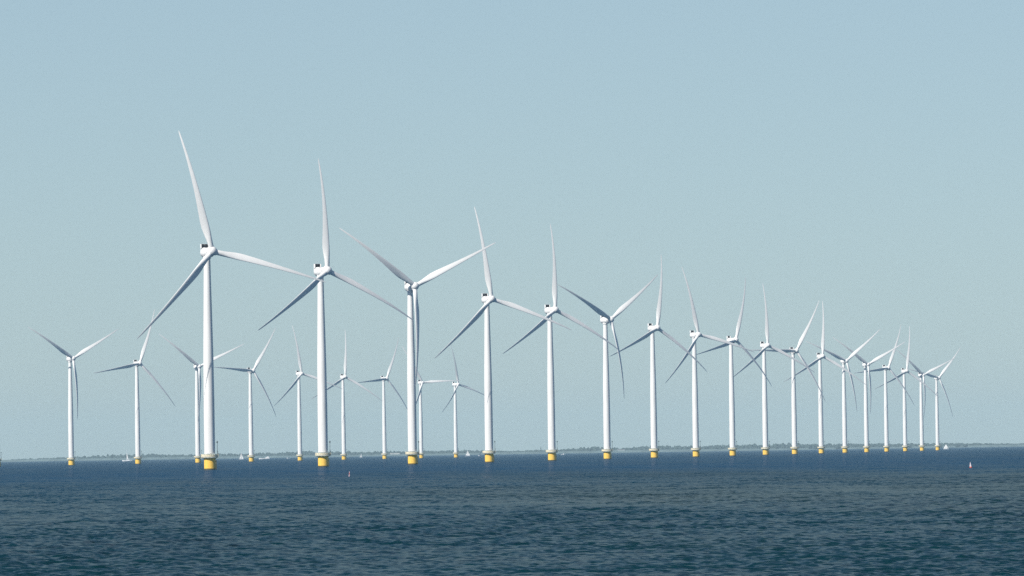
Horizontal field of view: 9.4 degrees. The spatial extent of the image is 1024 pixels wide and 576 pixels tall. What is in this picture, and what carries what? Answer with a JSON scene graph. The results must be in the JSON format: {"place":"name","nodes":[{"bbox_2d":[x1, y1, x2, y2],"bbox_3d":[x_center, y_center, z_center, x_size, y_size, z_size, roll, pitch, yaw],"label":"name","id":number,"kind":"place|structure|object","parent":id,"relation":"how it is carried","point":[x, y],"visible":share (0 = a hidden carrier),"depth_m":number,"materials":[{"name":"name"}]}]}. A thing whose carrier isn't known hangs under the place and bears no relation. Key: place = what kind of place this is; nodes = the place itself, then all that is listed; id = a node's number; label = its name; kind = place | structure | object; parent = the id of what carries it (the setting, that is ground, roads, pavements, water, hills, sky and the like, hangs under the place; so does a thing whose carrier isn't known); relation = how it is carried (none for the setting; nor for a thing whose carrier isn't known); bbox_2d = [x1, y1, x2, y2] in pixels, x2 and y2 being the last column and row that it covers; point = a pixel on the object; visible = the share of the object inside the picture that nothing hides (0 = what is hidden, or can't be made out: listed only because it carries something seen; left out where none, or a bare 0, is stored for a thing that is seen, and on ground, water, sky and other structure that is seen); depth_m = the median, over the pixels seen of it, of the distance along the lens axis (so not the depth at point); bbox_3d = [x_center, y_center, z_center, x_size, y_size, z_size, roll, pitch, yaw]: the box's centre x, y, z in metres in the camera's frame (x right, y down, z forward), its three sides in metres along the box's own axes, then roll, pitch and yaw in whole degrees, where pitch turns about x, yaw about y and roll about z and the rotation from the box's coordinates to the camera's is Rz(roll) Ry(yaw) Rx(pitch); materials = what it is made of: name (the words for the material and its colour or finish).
{"place":"outdoors","nodes":[
{"label":"outdoors","id":0,"kind":"place"},
{"bbox_2d":[0,447,1023,575],"bbox_3d":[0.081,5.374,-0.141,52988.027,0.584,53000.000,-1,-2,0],"label":"water","id":1,"kind":"structure","parent":0,"point":[901,512],"depth_m":526.86,"materials":[{"name":"blue liquid"}]},
{"bbox_2d":[28,327,117,464],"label":"wind turbine","id":2,"kind":"object","parent":1,"relation":"in","point":[70,359],"visible":0.98,"depth_m":5515.38,"materials":[{"name":"paint"}]},
{"bbox_2d":[95,309,174,463],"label":"wind turbine","id":3,"kind":"object","parent":1,"relation":"in","point":[136,364],"visible":0.98,"depth_m":5865.57,"materials":[{"name":"paint"}]},
{"bbox_2d":[159,334,243,462],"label":"wind turbine","id":4,"kind":"object","parent":1,"relation":"in","point":[197,367],"visible":0.92,"depth_m":6050.76,"materials":[{"name":"paint"}]},
{"bbox_2d":[137,132,324,469],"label":"wind turbine","id":5,"kind":"object","parent":1,"relation":"in","point":[208,250],"visible":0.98,"depth_m":2707.96,"materials":[{"name":"paint"}]},
{"bbox_2d":[215,329,275,461],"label":"wind turbine","id":6,"kind":"object","parent":1,"relation":"in","point":[251,455],"visible":0.96,"depth_m":6465.02,"materials":[{"name":"paint"}]},
{"bbox_2d":[274,326,341,460],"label":"wind turbine","id":7,"kind":"object","parent":1,"relation":"in","point":[299,420],"visible":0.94,"depth_m":6794.31,"materials":[{"name":"paint"}]},
{"bbox_2d":[259,159,413,466],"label":"wind turbine","id":8,"kind":"object","parent":1,"relation":"in","point":[320,272],"visible":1,"depth_m":3007.58,"materials":[{"name":"paint"}]},
{"bbox_2d":[311,333,381,459],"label":"wind turbine","id":9,"kind":"object","parent":1,"relation":"in","point":[344,449],"visible":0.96,"depth_m":7133.12,"materials":[{"name":"paint"}]},
{"bbox_2d":[358,337,406,458],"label":"wind turbine","id":10,"kind":"object","parent":1,"relation":"in","point":[383,379],"visible":0.88,"depth_m":7445.75,"materials":[{"name":"paint"}]},
{"bbox_2d":[340,228,495,463],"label":"wind turbine","id":11,"kind":"object","parent":1,"relation":"in","point":[411,287],"visible":1,"depth_m":3319.41,"materials":[{"name":"paint"}]},
{"bbox_2d":[402,347,459,457],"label":"wind turbine","id":12,"kind":"object","parent":1,"relation":"in","point":[421,382],"visible":0.86,"depth_m":7791.36,"materials":[{"name":"paint"}]},
{"bbox_2d":[442,347,483,457],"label":"wind turbine","id":13,"kind":"object","parent":1,"relation":"in","point":[456,448],"visible":0.95,"depth_m":8074.10,"materials":[{"name":"paint"}]},
{"bbox_2d":[434,207,570,461],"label":"wind turbine","id":14,"kind":"object","parent":1,"relation":"in","point":[487,300],"visible":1,"depth_m":3607.86,"materials":[{"name":"paint"}]},
{"bbox_2d":[504,224,618,460],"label":"wind turbine","id":15,"kind":"object","parent":1,"relation":"in","point":[549,311],"visible":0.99,"depth_m":3916.05,"materials":[{"name":"paint"}]},
{"bbox_2d":[557,275,656,458],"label":"wind turbine","id":16,"kind":"object","parent":1,"relation":"in","point":[605,319],"visible":0.99,"depth_m":4215.72,"materials":[{"name":"paint"}]},
{"bbox_2d":[611,256,704,457],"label":"wind turbine","id":17,"kind":"object","parent":1,"relation":"in","point":[652,329],"visible":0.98,"depth_m":4533.20,"materials":[{"name":"paint"}]},
{"bbox_2d":[665,268,752,456],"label":"wind turbine","id":18,"kind":"object","parent":1,"relation":"in","point":[696,335],"visible":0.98,"depth_m":4822.12,"materials":[{"name":"paint"}]},
{"bbox_2d":[698,277,770,455],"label":"wind turbine","id":19,"kind":"object","parent":1,"relation":"in","point":[732,405],"visible":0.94,"depth_m":5142.53,"materials":[{"name":"paint"}]},
{"bbox_2d":[734,286,814,454],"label":"wind turbine","id":20,"kind":"object","parent":1,"relation":"in","point":[763,346],"visible":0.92,"depth_m":5438.64,"materials":[{"name":"paint"}]},
{"bbox_2d":[754,301,824,453],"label":"wind turbine","id":21,"kind":"object","parent":1,"relation":"in","point":[792,351],"visible":0.96,"depth_m":5730.47,"materials":[{"name":"paint"}]},
{"bbox_2d":[784,301,865,453],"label":"wind turbine","id":22,"kind":"object","parent":1,"relation":"in","point":[820,410],"visible":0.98,"depth_m":6094.76,"materials":[{"name":"paint"}]},
{"bbox_2d":[806,329,879,452],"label":"wind turbine","id":23,"kind":"object","parent":1,"relation":"in","point":[843,361],"visible":0.98,"depth_m":6446.69,"materials":[{"name":"paint"}]},
{"bbox_2d":[834,338,903,451],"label":"wind turbine","id":24,"kind":"object","parent":1,"relation":"in","point":[865,365],"visible":0.99,"depth_m":6730.16,"materials":[{"name":"paint"}]},
{"bbox_2d":[857,326,914,451],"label":"wind turbine","id":25,"kind":"object","parent":1,"relation":"in","point":[886,446],"visible":1,"depth_m":7079.01,"materials":[{"name":"paint"}]},
{"bbox_2d":[875,325,935,450],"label":"wind turbine","id":26,"kind":"object","parent":1,"relation":"in","point":[903,373],"visible":0.94,"depth_m":7359.05,"materials":[{"name":"paint"}]},
{"bbox_2d":[897,350,953,450],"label":"wind turbine","id":27,"kind":"object","parent":1,"relation":"in","point":[920,374],"visible":0.95,"depth_m":7707.09,"materials":[{"name":"paint"}]},
{"bbox_2d":[909,348,959,449],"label":"wind turbine","id":28,"kind":"object","parent":1,"relation":"in","point":[936,378],"visible":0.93,"depth_m":8157.62,"materials":[{"name":"paint"}]},
{"bbox_2d":[0,444,1023,461],"bbox_3d":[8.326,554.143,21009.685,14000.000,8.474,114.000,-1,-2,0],"label":"shore","id":29,"kind":"structure","parent":0,"point":[558,452],"depth_m":20998.78,"materials":[{"name":"stone"}]},
{"bbox_2d":[0,0,1023,459],"label":"sky","id":30,"kind":"structure","parent":0,"point":[864,159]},
{"bbox_3d":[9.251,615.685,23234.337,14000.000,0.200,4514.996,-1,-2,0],"label":"land","id":31,"kind":"structure","parent":0,"visible":0},
{"bbox_2d":[11,443,1023,459],"bbox_3d":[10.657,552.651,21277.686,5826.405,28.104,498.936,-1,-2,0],"label":"treeline","id":32,"kind":"object","parent":31,"relation":"on","point":[775,446],"visible":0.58,"depth_m":21113.13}
]}

